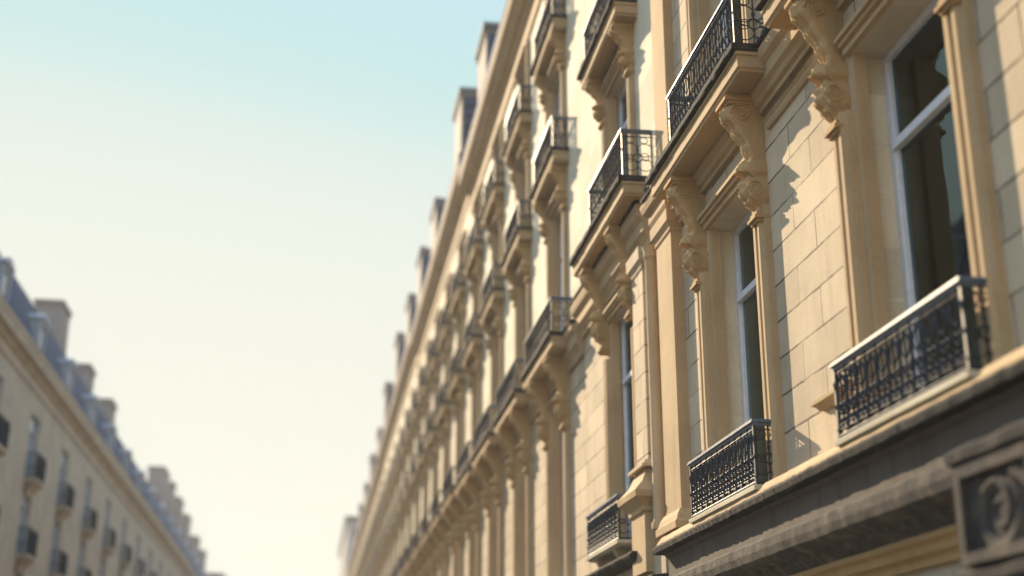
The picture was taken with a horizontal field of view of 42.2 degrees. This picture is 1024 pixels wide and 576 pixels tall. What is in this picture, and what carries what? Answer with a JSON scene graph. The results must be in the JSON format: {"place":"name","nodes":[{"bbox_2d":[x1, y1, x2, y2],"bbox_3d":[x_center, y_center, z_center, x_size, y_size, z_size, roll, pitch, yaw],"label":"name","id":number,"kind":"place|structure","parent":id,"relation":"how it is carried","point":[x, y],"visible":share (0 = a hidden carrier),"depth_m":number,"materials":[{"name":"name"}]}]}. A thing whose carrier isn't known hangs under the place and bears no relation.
{"place":"outdoors","nodes":[
{"label":"outdoors","id":0,"kind":"place"},
{"bbox_2d":[0,0,505,575],"label":"sky","id":1,"kind":"structure","parent":0,"point":[228,203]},
{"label":"pavement","id":2,"kind":"structure","parent":0,"visible":0},
{"bbox_2d":[338,516,357,575],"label":"stone building","id":3,"kind":"structure","parent":2,"relation":"on","point":[345,548],"depth_m":145.94,"materials":[{"name":"stone"}]},
{"bbox_2d":[346,502,363,575],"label":"stone building","id":4,"kind":"structure","parent":2,"relation":"on","point":[354,561],"depth_m":119.72,"materials":[{"name":"stone"}]},
{"bbox_2d":[358,426,382,575],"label":"stone building","id":5,"kind":"structure","parent":2,"relation":"on","point":[369,532],"depth_m":91.38,"materials":[{"name":"stone"}]},
{"bbox_2d":[375,293,417,575],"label":"stone building","id":6,"kind":"structure","parent":2,"relation":"on","point":[396,452],"depth_m":64.05,"materials":[{"name":"stone"}]},
{"bbox_2d":[402,87,477,575],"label":"stone building","id":7,"kind":"structure","parent":2,"relation":"on","point":[440,418],"depth_m":42.41,"materials":[{"name":"stone"}]},
{"bbox_2d":[453,0,588,575],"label":"stone building","id":8,"kind":"structure","parent":2,"relation":"on","point":[520,487],"depth_m":26.24,"materials":[{"name":"stone"}]},
{"bbox_2d":[558,87,559,145],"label":"window","id":9,"kind":"structure","parent":8,"relation":"in","point":[559,87],"depth_m":24.77,"materials":[{"name":"paint"}]},
{"bbox_2d":[559,216,562,330],"bbox_3d":[0.991,-0.146,23.079,0.095,2.730,1.400,3,-18,-8],"label":"window","id":10,"kind":"structure","parent":8,"relation":"in","point":[560,221],"depth_m":23.76,"materials":[{"name":"paint"}]},
{"bbox_2d":[561,422,564,575],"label":"window","id":11,"kind":"structure","parent":8,"relation":"in","point":[561,422],"depth_m":22.52,"materials":[{"name":"glass"}]},
{"bbox_2d":[568,0,668,575],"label":"stone building","id":12,"kind":"structure","parent":2,"relation":"on","point":[614,307],"depth_m":17.93,"materials":[{"name":"stone"}]},
{"bbox_2d":[618,84,628,174],"bbox_3d":[1.704,-1.937,18.602,0.095,2.280,1.440,3,-18,-8],"label":"window","id":13,"kind":"structure","parent":12,"relation":"in","point":[622,100],"depth_m":19.30,"materials":[{"name":"glass"}]},
{"bbox_2d":[620,319,634,539],"bbox_3d":[1.672,1.891,17.566,0.095,3.400,1.440,3,-18,-8],"label":"window","id":14,"kind":"structure","parent":12,"relation":"in","point":[628,436],"depth_m":18.22,"materials":[{"name":"glass"}]},
{"bbox_2d":[640,0,1023,575],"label":"stone building","id":15,"kind":"structure","parent":2,"relation":"on","point":[832,206],"depth_m":10.30,"materials":[{"name":"stone"}]},
{"bbox_2d":[719,0,742,51],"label":"window","id":16,"kind":"structure","parent":15,"relation":"in","point":[738,9],"depth_m":14.52,"materials":[{"name":"glass"}]},
{"bbox_2d":[732,211,767,485],"bbox_3d":[2.506,0.577,12.924,0.095,3.020,1.660,3,-18,-8],"label":"window","id":17,"kind":"structure","parent":15,"relation":"in","point":[743,242],"depth_m":13.58,"materials":[{"name":"glass"}]},
{"bbox_2d":[881,0,981,390],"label":"window","id":18,"kind":"structure","parent":15,"relation":"in","point":[931,223],"depth_m":9.71,"materials":[{"name":"glass"}]},
{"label":"pavement","id":19,"kind":"structure","parent":0,"visible":0},
{"bbox_2d":[0,254,130,575],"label":"slate roofed building","id":20,"kind":"structure","parent":19,"relation":"on","point":[65,479],"depth_m":50.20,"materials":[{"name":"stone"}]},
{"bbox_2d":[13,565,19,575],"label":"window","id":21,"kind":"structure","parent":20,"relation":"in","point":[15,573],"depth_m":45.80,"materials":[{"name":"glass"}]},
{"bbox_2d":[16,488,28,552],"bbox_3d":[-17.101,8.137,46.182,0.095,2.250,1.600,3,-18,-8],"label":"window","id":22,"kind":"structure","parent":20,"relation":"in","point":[25,501],"depth_m":46.54,"materials":[{"name":"glass"}]},
{"bbox_2d":[25,416,37,476],"bbox_3d":[-17.101,5.669,46.998,0.095,2.250,1.600,3,-18,-8],"label":"window","id":23,"kind":"structure","parent":20,"relation":"in","point":[34,423],"depth_m":47.40,"materials":[{"name":"glass"}]},
{"bbox_2d":[49,515,59,572],"bbox_3d":[-18.016,10.079,52.052,0.095,2.250,1.600,3,-18,-8],"label":"window","id":24,"kind":"structure","parent":20,"relation":"in","point":[56,525],"depth_m":52.44,"materials":[{"name":"glass"}]},
{"bbox_2d":[56,450,66,504],"bbox_3d":[-18.016,7.610,52.868,0.095,2.250,1.600,3,-18,-8],"label":"window","id":25,"kind":"structure","parent":20,"relation":"in","point":[64,456],"depth_m":53.29,"materials":[{"name":"glass"}]},
{"bbox_2d":[77,539,83,575],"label":"window","id":26,"kind":"structure","parent":20,"relation":"in","point":[81,549],"depth_m":58.47,"materials":[{"name":"glass"}]},
{"bbox_2d":[82,478,89,526],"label":"window","id":27,"kind":"structure","parent":20,"relation":"in","point":[87,481],"depth_m":59.20,"materials":[{"name":"glass"}]},
{"bbox_2d":[99,554,103,575],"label":"window","id":28,"kind":"structure","parent":20,"relation":"in","point":[102,561],"depth_m":64.41,"materials":[{"name":"glass"}]},
{"bbox_2d":[102,501,109,545],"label":"window","id":29,"kind":"structure","parent":20,"relation":"in","point":[107,503],"depth_m":65.12,"materials":[{"name":"glass"}]},
{"bbox_2d":[98,398,189,575],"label":"slate roofed building","id":30,"kind":"structure","parent":19,"relation":"on","point":[148,538],"depth_m":78.61,"materials":[{"name":"stone"}]},
{"bbox_2d":[120,519,125,561],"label":"window","id":31,"kind":"structure","parent":30,"relation":"in","point":[123,529],"depth_m":71.03,"materials":[{"name":"glass"}]},
{"bbox_2d":[134,535,138,574],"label":"window","id":32,"kind":"structure","parent":30,"relation":"in","point":[137,535],"depth_m":76.93,"materials":[{"name":"glass"}]},
{"bbox_2d":[147,549,150,575],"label":"window","id":33,"kind":"structure","parent":30,"relation":"in","point":[149,549],"depth_m":82.99,"materials":[{"name":"glass"}]},
{"bbox_2d":[173,496,206,575],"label":"slate roofed building","id":34,"kind":"structure","parent":19,"relation":"on","point":[191,551],"depth_m":114.72,"materials":[{"name":"stone"}]},
{"bbox_2d":[205,573,225,575],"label":"grey block","id":35,"kind":"structure","parent":19,"relation":"on","point":[215,574],"depth_m":140.33,"materials":[{"name":"stone"}]}
]}

